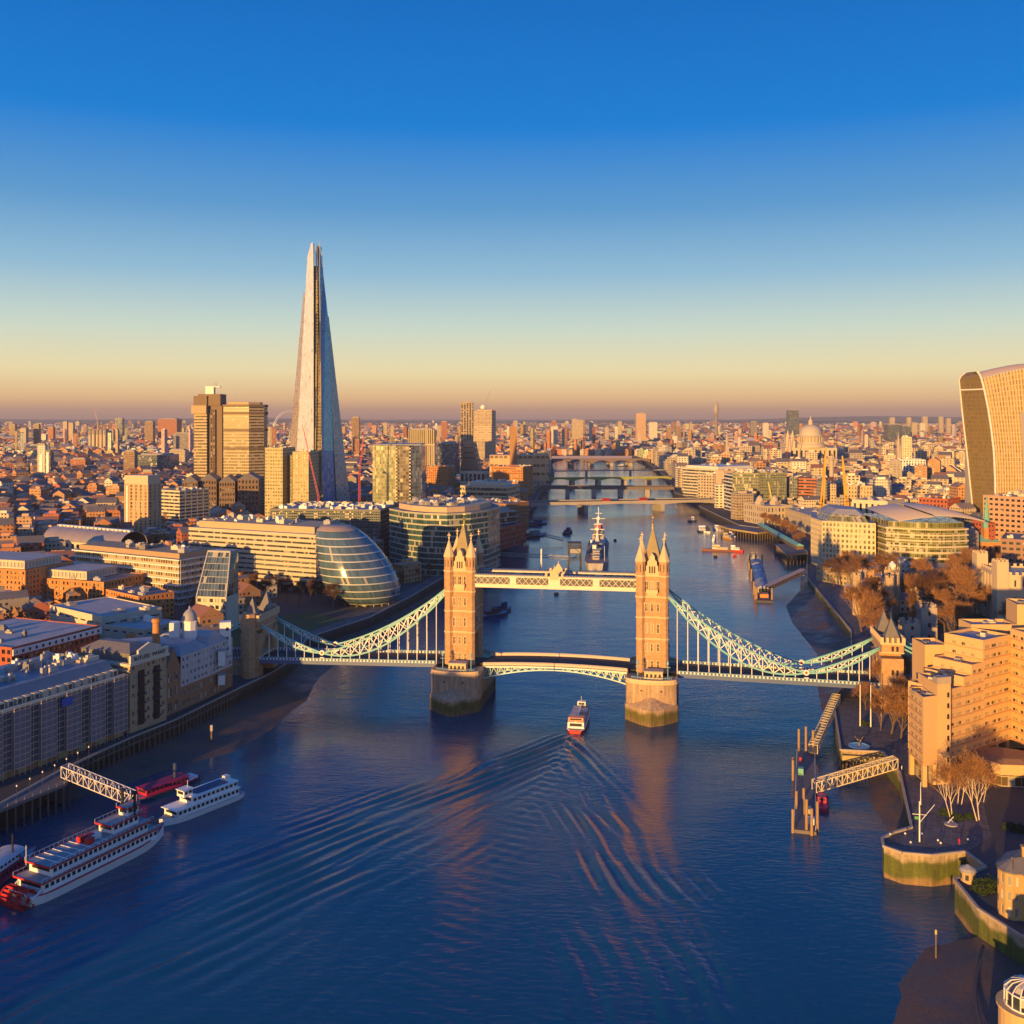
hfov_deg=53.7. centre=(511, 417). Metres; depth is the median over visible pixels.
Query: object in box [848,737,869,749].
fountain
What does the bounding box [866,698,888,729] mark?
bare tree
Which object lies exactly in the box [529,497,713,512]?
concrete bridge
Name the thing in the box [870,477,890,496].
town building
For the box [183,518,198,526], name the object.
town building
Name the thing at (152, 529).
house
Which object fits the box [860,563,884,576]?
town building
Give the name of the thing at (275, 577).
bare tree
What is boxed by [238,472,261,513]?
hospital wing
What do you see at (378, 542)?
town building
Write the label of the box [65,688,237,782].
timber fender
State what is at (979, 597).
bare tree
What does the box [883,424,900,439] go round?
block
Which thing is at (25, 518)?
town building
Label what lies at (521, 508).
shaded block
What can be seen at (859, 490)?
hatched office
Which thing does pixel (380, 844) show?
river
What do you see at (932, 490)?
town building
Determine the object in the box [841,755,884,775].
piled quay
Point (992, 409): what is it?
bulging skyscraper
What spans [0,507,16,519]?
house
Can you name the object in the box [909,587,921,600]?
castle house
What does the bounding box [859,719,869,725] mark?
evergreen bush
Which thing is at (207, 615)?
house
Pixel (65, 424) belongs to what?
block
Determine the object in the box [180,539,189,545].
house
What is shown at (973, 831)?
path
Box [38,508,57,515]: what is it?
house
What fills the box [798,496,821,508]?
town building
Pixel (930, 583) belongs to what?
bare tree
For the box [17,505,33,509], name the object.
house
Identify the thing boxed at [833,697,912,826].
river wall
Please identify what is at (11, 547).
town building
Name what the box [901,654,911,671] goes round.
bare tree
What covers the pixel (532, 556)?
gangway
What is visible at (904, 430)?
block
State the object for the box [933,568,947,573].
bare tree
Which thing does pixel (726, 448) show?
church steeple
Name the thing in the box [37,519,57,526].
town building
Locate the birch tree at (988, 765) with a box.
[972,757,998,801]
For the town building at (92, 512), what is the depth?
1049.56 m
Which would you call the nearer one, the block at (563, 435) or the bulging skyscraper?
the bulging skyscraper
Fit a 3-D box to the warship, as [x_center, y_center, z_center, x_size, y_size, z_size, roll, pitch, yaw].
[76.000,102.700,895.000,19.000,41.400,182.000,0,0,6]
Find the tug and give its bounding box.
[562,527,572,534]
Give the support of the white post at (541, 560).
in the river at (380, 844)
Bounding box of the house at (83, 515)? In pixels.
[80,510,86,525]
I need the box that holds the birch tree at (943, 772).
[925,752,968,817]
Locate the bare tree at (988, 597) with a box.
[984,585,991,603]
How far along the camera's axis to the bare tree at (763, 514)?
1075.56 m
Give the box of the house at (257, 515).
[254,513,264,517]
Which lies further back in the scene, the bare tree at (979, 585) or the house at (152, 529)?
the house at (152, 529)
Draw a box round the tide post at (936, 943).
[935,929,936,958]
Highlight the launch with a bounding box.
[0,834,35,889]
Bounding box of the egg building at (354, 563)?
[315,524,400,606]
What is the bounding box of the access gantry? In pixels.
[568,541,581,566]
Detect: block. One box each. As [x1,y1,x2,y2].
[0,617,101,665]
[9,424,16,434]
[48,426,54,440]
[63,421,67,439]
[69,422,73,439]
[109,429,114,441]
[123,450,137,469]
[138,453,178,470]
[141,469,155,473]
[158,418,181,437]
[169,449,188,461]
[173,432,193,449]
[373,443,425,502]
[382,423,387,435]
[390,425,393,435]
[427,464,454,488]
[441,421,446,439]
[487,498,528,529]
[551,426,557,444]
[562,429,568,445]
[571,420,582,440]
[589,421,592,439]
[617,421,621,434]
[648,422,656,439]
[675,425,680,438]
[689,424,693,437]
[750,421,756,435]
[762,422,768,437]
[816,564,855,584]
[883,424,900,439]
[889,417,894,423]
[899,425,910,438]
[906,417,910,425]
[910,423,917,434]
[919,423,924,434]
[919,494,960,508]
[921,417,927,431]
[938,417,942,432]
[945,418,950,432]
[972,520,995,540]
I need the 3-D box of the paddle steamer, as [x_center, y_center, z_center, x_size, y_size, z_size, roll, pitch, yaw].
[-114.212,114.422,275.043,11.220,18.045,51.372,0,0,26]
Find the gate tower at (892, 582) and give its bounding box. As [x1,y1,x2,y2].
[852,569,899,618]
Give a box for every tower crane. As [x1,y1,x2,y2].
[302,425,323,500]
[354,427,364,500]
[816,447,826,508]
[842,456,851,505]
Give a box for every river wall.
[0,617,369,830]
[369,465,553,626]
[632,456,807,558]
[806,553,851,696]
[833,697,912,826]
[881,826,965,886]
[953,850,1023,964]
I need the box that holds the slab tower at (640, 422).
[635,413,645,442]
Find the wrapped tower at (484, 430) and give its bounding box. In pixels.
[474,405,495,460]
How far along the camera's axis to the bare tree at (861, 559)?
707.65 m
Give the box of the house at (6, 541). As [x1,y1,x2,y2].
[0,540,13,545]
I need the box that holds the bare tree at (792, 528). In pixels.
[787,525,798,537]
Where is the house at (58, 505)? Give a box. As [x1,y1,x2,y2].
[37,503,60,508]
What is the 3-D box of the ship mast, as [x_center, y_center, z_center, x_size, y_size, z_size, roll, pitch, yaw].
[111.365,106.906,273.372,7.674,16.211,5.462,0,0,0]
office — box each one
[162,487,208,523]
[189,512,344,594]
[265,445,294,516]
[270,500,399,559]
[287,455,292,503]
[293,449,318,501]
[389,495,499,575]
[408,428,435,465]
[437,441,459,474]
[460,478,519,498]
[492,464,532,495]
[493,503,516,525]
[498,479,524,487]
[683,462,756,496]
[698,472,714,498]
[715,468,736,483]
[724,473,732,510]
[733,468,759,497]
[756,469,785,500]
[787,474,802,499]
[798,475,833,496]
[811,504,875,564]
[845,482,873,505]
[852,496,903,513]
[864,503,984,565]
[890,457,925,471]
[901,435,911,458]
[983,489,1023,540]
[1001,532,1023,565]
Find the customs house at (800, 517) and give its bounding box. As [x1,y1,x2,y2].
[784,505,818,534]
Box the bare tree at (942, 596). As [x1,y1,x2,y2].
[930,588,955,631]
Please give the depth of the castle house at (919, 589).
648.82 m
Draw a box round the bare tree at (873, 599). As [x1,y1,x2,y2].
[856,589,890,641]
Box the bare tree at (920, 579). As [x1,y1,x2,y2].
[908,572,950,603]
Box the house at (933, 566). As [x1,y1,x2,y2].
[926,561,935,573]
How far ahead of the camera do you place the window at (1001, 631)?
335.91 m
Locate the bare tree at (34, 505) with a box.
[30,502,39,510]
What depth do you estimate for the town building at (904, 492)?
1191.75 m
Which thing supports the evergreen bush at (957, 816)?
on the ground at (984, 852)
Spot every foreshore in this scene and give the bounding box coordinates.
[45,585,443,803]
[786,573,850,712]
[870,773,906,832]
[892,937,1023,1023]
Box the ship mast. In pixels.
[906,782,934,846]
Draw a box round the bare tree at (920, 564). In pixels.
[910,557,933,573]
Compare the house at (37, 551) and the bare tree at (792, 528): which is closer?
the house at (37, 551)
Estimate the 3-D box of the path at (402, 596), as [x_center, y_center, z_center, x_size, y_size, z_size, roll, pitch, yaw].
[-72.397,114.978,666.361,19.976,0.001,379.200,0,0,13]
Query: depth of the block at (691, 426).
4600.00 m
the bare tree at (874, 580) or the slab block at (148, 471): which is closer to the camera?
the bare tree at (874, 580)
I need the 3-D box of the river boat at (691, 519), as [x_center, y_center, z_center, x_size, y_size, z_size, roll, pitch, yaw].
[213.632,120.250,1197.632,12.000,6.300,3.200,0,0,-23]
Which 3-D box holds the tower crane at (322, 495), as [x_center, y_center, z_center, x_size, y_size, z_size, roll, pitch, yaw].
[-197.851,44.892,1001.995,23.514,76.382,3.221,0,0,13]
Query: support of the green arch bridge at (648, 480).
in the river at (380, 844)
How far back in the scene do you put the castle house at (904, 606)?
596.49 m
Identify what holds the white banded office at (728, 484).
on the ground at (984, 852)
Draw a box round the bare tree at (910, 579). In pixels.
[902,571,929,593]
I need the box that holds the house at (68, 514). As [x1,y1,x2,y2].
[61,512,79,517]
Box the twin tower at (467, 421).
[461,401,473,458]
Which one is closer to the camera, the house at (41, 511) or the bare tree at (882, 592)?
the bare tree at (882, 592)
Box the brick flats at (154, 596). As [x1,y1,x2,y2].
[106,584,173,618]
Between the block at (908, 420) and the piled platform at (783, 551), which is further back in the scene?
the block at (908, 420)
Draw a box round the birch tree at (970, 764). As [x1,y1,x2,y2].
[949,744,999,820]
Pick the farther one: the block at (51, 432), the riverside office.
the block at (51, 432)
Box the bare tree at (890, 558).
[868,552,901,576]
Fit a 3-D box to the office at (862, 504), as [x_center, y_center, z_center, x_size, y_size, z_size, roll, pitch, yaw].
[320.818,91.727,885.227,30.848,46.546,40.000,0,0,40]
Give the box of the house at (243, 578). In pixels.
[238,572,248,582]
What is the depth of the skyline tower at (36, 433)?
3650.00 m
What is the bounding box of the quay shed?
[757,522,803,549]
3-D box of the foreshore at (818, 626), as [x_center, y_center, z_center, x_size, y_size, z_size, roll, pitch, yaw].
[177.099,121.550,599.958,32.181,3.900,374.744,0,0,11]
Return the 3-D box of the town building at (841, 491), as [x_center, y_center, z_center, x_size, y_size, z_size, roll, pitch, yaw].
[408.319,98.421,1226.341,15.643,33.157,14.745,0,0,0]
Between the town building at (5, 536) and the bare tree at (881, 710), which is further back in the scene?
the town building at (5, 536)
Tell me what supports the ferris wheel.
on the ground at (984, 852)
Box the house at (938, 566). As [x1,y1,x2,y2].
[933,562,952,570]
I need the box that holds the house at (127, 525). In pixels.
[120,522,132,529]
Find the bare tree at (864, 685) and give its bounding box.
[851,681,876,709]
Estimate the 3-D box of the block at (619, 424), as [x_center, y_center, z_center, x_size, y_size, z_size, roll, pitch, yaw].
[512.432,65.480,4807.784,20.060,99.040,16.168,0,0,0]
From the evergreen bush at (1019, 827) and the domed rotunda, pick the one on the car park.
the evergreen bush at (1019, 827)
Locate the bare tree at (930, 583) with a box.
[922,574,938,604]
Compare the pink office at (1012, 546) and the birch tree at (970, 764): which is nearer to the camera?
the birch tree at (970, 764)
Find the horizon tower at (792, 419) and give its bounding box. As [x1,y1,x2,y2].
[786,410,798,434]
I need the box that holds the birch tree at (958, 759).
[948,752,979,805]
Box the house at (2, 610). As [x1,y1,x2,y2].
[0,606,7,616]
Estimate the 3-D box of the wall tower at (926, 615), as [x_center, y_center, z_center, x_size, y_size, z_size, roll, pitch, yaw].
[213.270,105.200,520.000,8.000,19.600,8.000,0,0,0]
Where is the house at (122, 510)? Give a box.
[121,505,123,516]
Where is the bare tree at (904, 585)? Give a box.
[900,577,918,597]
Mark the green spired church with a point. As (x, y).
(985, 541)
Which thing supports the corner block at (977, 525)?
on the ground at (984, 852)
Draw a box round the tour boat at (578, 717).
[567,696,589,733]
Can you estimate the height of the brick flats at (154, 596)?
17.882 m
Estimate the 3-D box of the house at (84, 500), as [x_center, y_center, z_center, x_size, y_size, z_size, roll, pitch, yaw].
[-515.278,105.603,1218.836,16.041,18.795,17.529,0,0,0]
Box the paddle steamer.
[0,788,163,911]
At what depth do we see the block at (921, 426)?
5200.00 m
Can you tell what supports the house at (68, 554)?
on the ground at (984, 852)
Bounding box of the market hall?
[460,471,489,484]
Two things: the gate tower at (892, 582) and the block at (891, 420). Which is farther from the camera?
the block at (891, 420)
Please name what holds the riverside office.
on the ground at (984, 852)
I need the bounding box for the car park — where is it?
[984,790,1023,859]
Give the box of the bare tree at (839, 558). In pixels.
[828,555,847,585]
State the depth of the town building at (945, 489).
1123.37 m
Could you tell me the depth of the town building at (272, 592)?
646.47 m
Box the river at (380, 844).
[0,460,972,1023]
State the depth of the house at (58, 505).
1177.17 m
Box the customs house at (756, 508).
[743,495,791,525]
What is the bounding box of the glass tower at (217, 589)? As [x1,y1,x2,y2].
[196,549,238,627]
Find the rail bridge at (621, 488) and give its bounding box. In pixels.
[541,485,673,496]
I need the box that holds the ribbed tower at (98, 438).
[89,430,111,448]
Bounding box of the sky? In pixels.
[0,0,1023,458]
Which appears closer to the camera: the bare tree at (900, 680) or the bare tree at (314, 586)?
the bare tree at (900, 680)
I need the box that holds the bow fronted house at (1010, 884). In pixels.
[996,844,1023,921]
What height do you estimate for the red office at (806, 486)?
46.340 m
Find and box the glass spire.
[290,242,349,501]
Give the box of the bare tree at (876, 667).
[866,660,906,682]
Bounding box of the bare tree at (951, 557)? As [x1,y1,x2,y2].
[942,551,965,569]
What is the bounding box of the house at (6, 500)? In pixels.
[0,497,13,503]
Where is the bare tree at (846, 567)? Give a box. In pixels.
[838,558,863,582]
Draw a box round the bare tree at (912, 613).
[907,601,930,619]
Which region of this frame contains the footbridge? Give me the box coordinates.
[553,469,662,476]
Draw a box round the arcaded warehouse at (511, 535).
[500,522,525,549]
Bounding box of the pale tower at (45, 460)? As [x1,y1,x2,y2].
[38,434,53,473]
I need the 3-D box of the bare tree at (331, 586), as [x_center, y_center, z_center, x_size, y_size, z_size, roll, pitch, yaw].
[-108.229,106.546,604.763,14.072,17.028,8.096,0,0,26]
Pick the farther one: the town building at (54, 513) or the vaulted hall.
the town building at (54, 513)
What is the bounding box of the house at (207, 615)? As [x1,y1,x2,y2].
[191,603,223,626]
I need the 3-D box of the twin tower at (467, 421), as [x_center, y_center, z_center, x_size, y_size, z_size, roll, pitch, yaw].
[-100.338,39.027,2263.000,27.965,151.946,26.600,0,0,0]
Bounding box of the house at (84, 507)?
[82,504,98,511]
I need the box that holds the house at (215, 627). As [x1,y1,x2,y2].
[197,623,219,630]
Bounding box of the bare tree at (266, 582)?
[258,578,272,593]
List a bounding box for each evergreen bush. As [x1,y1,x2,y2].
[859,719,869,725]
[938,807,950,816]
[951,812,964,820]
[964,812,974,819]
[969,878,996,895]
[982,873,996,892]
[1002,821,1015,831]
[1014,822,1023,833]
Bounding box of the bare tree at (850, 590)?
[839,583,882,631]
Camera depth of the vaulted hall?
828.53 m
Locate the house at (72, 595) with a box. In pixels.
[66,587,80,601]
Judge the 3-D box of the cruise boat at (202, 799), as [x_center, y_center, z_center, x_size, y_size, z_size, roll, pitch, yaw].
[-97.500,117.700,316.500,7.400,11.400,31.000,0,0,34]
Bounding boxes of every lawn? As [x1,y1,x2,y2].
[231,611,343,647]
[842,586,988,627]
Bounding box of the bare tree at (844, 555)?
[836,550,854,563]
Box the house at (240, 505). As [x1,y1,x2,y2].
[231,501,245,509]
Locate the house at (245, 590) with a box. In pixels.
[238,582,260,611]
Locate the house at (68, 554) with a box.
[46,550,74,560]
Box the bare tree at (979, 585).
[976,582,988,617]
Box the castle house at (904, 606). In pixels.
[900,589,910,612]
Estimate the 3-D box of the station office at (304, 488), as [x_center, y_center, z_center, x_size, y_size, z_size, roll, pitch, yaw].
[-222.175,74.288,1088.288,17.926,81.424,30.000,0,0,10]
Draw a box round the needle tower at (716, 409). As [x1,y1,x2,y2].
[714,401,718,435]
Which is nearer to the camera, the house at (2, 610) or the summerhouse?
the summerhouse
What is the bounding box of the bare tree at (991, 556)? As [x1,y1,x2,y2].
[988,551,1007,562]
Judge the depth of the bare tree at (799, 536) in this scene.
900.13 m
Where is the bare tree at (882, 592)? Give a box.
[865,588,896,611]
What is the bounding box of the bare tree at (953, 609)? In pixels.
[936,598,974,630]
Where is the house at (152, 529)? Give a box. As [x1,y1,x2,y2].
[148,528,168,539]
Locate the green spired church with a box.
[979,494,1000,555]
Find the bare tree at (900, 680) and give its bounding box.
[890,674,911,717]
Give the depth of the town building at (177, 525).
937.81 m
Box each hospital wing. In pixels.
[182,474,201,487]
[200,472,221,508]
[219,474,237,510]
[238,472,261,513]
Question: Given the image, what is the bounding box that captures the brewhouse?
[122,605,231,715]
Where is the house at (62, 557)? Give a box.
[60,555,71,560]
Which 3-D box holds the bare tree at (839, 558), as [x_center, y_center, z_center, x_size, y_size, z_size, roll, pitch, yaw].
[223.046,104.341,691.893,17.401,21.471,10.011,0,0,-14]
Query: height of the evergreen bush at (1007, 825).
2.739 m
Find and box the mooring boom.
[974,959,982,1023]
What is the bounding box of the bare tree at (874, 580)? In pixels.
[861,575,883,608]
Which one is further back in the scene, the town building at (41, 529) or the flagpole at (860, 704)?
the town building at (41, 529)
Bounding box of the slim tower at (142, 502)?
[124,474,161,532]
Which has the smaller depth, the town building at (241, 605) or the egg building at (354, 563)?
the town building at (241, 605)
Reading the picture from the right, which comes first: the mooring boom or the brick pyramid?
the mooring boom
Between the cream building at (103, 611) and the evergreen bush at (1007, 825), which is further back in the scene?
the cream building at (103, 611)
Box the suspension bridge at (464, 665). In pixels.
[231,514,911,726]
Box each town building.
[0,510,13,517]
[0,518,14,534]
[0,532,16,545]
[0,543,20,551]
[0,586,11,591]
[15,513,41,520]
[16,535,43,551]
[17,513,33,535]
[18,524,34,535]
[29,596,52,604]
[36,524,51,535]
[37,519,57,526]
[43,510,61,520]
[44,537,64,551]
[54,498,71,502]
[59,501,76,507]
[64,509,78,511]
[64,516,81,525]
[86,506,105,526]
[94,517,110,527]
[96,497,119,505]
[96,516,119,528]
[112,508,119,518]
[125,632,137,638]
[143,527,156,538]
[150,529,168,543]
[162,514,167,523]
[164,540,180,545]
[167,524,185,529]
[176,526,193,544]
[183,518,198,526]
[238,597,244,615]
[262,579,276,597]
[373,536,383,552]
[393,558,421,582]
[461,494,474,497]
[731,490,752,519]
[745,488,755,501]
[779,497,796,504]
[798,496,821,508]
[816,478,826,503]
[827,481,835,504]
[835,495,846,505]
[840,487,843,494]
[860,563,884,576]
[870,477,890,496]
[872,571,883,578]
[890,495,907,506]
[895,558,915,575]
[896,490,912,495]
[904,495,918,509]
[910,570,924,574]
[928,486,943,493]
[937,487,948,493]
[939,492,948,495]
[949,482,964,500]
[949,503,975,525]
[964,525,978,549]
[967,512,982,525]
[967,530,973,563]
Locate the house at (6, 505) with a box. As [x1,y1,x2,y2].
[0,503,12,506]
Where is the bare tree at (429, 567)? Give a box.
[425,563,432,575]
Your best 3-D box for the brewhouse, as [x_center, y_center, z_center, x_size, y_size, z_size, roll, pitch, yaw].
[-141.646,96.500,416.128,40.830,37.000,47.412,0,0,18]
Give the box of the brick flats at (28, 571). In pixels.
[0,551,73,597]
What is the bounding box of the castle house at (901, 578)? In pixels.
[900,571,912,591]
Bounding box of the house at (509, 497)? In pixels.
[502,496,515,499]
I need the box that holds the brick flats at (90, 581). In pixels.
[44,563,144,603]
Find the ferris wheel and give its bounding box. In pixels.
[273,410,292,444]
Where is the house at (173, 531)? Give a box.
[169,528,177,540]
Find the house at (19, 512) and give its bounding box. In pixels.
[16,510,36,515]
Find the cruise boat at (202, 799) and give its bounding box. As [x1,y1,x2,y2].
[158,774,244,825]
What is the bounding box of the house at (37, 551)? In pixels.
[30,551,45,552]
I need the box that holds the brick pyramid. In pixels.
[460,442,481,471]
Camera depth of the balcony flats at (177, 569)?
634.69 m
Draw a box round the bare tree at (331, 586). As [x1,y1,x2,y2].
[323,583,339,609]
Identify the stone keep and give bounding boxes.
[972,550,1023,619]
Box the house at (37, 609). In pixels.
[22,598,49,619]
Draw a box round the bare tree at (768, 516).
[765,514,774,525]
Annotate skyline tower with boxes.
[20,428,27,442]
[33,424,40,443]
[115,418,124,434]
[145,421,154,442]
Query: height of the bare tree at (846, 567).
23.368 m
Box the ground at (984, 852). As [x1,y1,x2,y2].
[0,420,1023,933]
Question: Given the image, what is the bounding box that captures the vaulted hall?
[43,524,147,550]
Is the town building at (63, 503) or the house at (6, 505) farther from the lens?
the town building at (63, 503)
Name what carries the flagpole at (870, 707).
on the path at (973, 831)
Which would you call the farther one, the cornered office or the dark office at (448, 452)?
the dark office at (448, 452)
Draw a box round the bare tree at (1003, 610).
[993,600,1005,618]
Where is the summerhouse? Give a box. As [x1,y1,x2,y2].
[959,864,976,884]
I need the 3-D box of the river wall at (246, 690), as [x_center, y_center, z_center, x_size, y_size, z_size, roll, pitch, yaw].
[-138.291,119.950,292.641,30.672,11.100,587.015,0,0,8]
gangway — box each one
[61,763,136,801]
[500,552,567,559]
[531,531,563,540]
[765,568,805,590]
[809,693,840,753]
[812,755,897,792]
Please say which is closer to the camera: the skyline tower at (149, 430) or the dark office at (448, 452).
the dark office at (448, 452)
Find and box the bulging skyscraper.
[958,364,1023,512]
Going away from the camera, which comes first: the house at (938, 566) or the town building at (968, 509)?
the house at (938, 566)
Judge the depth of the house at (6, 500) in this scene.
1194.82 m
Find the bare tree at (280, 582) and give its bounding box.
[274,577,292,600]
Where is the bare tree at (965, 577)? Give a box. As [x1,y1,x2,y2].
[947,562,980,617]
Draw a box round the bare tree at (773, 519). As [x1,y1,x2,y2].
[771,516,778,529]
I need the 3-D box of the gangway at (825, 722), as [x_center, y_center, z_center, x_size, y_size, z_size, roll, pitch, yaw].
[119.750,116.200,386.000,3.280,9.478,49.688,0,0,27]
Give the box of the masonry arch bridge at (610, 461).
[551,458,649,466]
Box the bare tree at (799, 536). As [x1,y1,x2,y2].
[793,531,805,541]
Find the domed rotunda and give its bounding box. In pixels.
[996,974,1023,1023]
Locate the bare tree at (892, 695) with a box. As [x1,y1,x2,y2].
[867,682,907,733]
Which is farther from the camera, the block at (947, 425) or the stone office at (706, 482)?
the block at (947, 425)
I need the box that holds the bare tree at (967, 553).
[959,546,975,569]
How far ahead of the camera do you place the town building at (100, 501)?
1141.58 m
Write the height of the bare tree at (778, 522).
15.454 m
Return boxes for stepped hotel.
[908,598,1023,786]
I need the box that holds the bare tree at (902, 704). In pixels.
[884,697,907,738]
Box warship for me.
[585,507,608,570]
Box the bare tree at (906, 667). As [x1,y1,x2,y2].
[903,657,910,675]
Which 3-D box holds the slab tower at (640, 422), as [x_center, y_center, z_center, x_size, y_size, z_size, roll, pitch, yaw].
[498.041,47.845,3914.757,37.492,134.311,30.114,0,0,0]
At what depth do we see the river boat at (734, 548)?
926.94 m
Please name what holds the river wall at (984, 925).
on the ground at (984, 852)
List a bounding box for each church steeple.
[725,435,728,452]
[895,432,900,457]
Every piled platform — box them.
[718,525,772,540]
[775,544,806,563]
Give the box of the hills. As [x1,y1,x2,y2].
[0,416,961,424]
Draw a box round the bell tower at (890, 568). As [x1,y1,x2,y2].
[884,561,899,577]
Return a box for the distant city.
[0,420,964,526]
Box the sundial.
[944,817,957,826]
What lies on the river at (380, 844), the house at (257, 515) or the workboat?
the workboat
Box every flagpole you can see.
[859,683,860,725]
[870,684,870,726]
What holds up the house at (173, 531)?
on the ground at (984, 852)
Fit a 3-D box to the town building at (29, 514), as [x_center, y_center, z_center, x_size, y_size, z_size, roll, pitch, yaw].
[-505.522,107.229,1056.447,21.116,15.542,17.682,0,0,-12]
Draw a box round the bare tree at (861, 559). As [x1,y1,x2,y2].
[842,554,871,567]
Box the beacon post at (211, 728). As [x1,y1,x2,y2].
[210,725,212,741]
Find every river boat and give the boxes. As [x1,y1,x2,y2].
[687,516,696,521]
[697,525,703,531]
[702,544,732,551]
[705,526,710,532]
[713,525,720,530]
[721,532,732,539]
[728,545,743,551]
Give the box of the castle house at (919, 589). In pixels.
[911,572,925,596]
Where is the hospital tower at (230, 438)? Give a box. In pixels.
[191,386,267,510]
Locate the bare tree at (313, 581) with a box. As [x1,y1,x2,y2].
[305,579,319,597]
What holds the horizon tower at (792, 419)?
on the ground at (984, 852)
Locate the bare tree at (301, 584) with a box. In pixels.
[293,580,307,606]
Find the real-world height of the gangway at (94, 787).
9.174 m
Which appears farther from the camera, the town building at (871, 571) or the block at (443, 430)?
the block at (443, 430)
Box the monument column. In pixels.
[828,454,834,476]
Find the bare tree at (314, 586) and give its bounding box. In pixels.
[311,581,324,604]
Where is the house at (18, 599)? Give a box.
[0,590,28,612]
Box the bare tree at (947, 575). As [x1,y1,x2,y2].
[934,568,957,598]
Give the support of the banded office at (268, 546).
on the ground at (984, 852)
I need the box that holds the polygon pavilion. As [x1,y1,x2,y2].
[974,747,1023,786]
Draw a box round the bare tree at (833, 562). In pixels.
[820,558,839,587]
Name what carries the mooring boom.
on the foreshore at (938, 990)
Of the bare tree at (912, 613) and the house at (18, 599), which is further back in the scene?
the house at (18, 599)
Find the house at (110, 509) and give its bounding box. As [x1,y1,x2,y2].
[101,505,119,516]
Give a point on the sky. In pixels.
(557, 209)
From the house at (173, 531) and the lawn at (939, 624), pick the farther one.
the house at (173, 531)
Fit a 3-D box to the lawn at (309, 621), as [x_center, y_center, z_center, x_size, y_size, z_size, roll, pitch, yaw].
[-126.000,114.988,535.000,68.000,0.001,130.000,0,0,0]
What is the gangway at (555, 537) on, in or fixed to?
on the river at (380, 844)
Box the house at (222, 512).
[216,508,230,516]
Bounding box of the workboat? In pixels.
[816,792,828,812]
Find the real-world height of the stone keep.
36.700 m
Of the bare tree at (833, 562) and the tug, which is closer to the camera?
the bare tree at (833, 562)
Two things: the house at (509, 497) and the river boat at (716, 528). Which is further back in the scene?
the house at (509, 497)
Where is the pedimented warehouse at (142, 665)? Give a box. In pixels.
[78,638,169,733]
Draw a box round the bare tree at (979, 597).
[965,588,986,618]
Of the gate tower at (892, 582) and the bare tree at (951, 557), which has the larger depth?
the bare tree at (951, 557)
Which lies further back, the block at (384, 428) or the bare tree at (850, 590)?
the block at (384, 428)
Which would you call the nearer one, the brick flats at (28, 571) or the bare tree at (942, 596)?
the bare tree at (942, 596)
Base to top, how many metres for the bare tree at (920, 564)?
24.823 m
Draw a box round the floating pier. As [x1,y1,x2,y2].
[791,726,818,835]
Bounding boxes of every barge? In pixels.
[483,606,507,618]
[500,602,510,610]
[526,530,545,537]
[529,519,546,525]
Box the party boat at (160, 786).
[131,762,200,801]
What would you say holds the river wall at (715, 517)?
on the ground at (984, 852)
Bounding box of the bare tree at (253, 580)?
[248,572,258,585]
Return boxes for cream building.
[50,596,161,638]
[104,614,177,638]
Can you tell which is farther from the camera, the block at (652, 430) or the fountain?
the block at (652, 430)
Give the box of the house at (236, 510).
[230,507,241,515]
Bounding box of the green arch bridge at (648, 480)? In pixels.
[549,476,671,484]
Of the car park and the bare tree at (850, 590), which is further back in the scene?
the bare tree at (850, 590)
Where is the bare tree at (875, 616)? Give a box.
[860,607,889,628]
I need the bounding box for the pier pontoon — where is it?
[748,554,772,602]
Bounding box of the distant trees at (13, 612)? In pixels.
[1,451,853,618]
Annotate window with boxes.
[941,630,1023,748]
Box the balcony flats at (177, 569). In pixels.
[72,539,206,605]
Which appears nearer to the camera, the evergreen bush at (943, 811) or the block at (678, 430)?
the evergreen bush at (943, 811)
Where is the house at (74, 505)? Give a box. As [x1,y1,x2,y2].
[62,502,81,513]
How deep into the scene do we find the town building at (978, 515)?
897.79 m
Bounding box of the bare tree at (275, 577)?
[268,575,279,583]
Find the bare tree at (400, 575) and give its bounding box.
[398,572,404,585]
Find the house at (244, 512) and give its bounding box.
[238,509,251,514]
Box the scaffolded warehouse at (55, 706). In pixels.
[0,650,127,780]
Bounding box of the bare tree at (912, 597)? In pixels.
[904,588,920,618]
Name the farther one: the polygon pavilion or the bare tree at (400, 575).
the bare tree at (400, 575)
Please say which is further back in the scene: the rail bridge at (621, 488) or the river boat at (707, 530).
the rail bridge at (621, 488)
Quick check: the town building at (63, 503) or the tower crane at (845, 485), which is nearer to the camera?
the tower crane at (845, 485)
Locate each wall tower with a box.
[898,617,920,645]
[916,602,936,638]
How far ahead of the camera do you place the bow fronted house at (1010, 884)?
231.86 m
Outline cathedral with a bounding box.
[779,416,836,457]
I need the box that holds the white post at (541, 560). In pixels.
[540,548,541,569]
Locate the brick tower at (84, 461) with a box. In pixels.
[70,457,89,465]
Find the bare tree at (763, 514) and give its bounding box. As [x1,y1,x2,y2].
[760,512,766,523]
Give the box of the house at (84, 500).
[77,497,93,503]
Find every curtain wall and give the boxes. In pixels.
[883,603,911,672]
[934,592,963,630]
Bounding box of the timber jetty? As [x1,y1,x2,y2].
[0,770,80,833]
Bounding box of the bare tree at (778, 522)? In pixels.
[777,519,785,531]
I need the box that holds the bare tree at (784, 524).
[780,520,793,535]
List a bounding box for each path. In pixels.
[290,576,442,647]
[808,567,875,670]
[835,698,990,852]

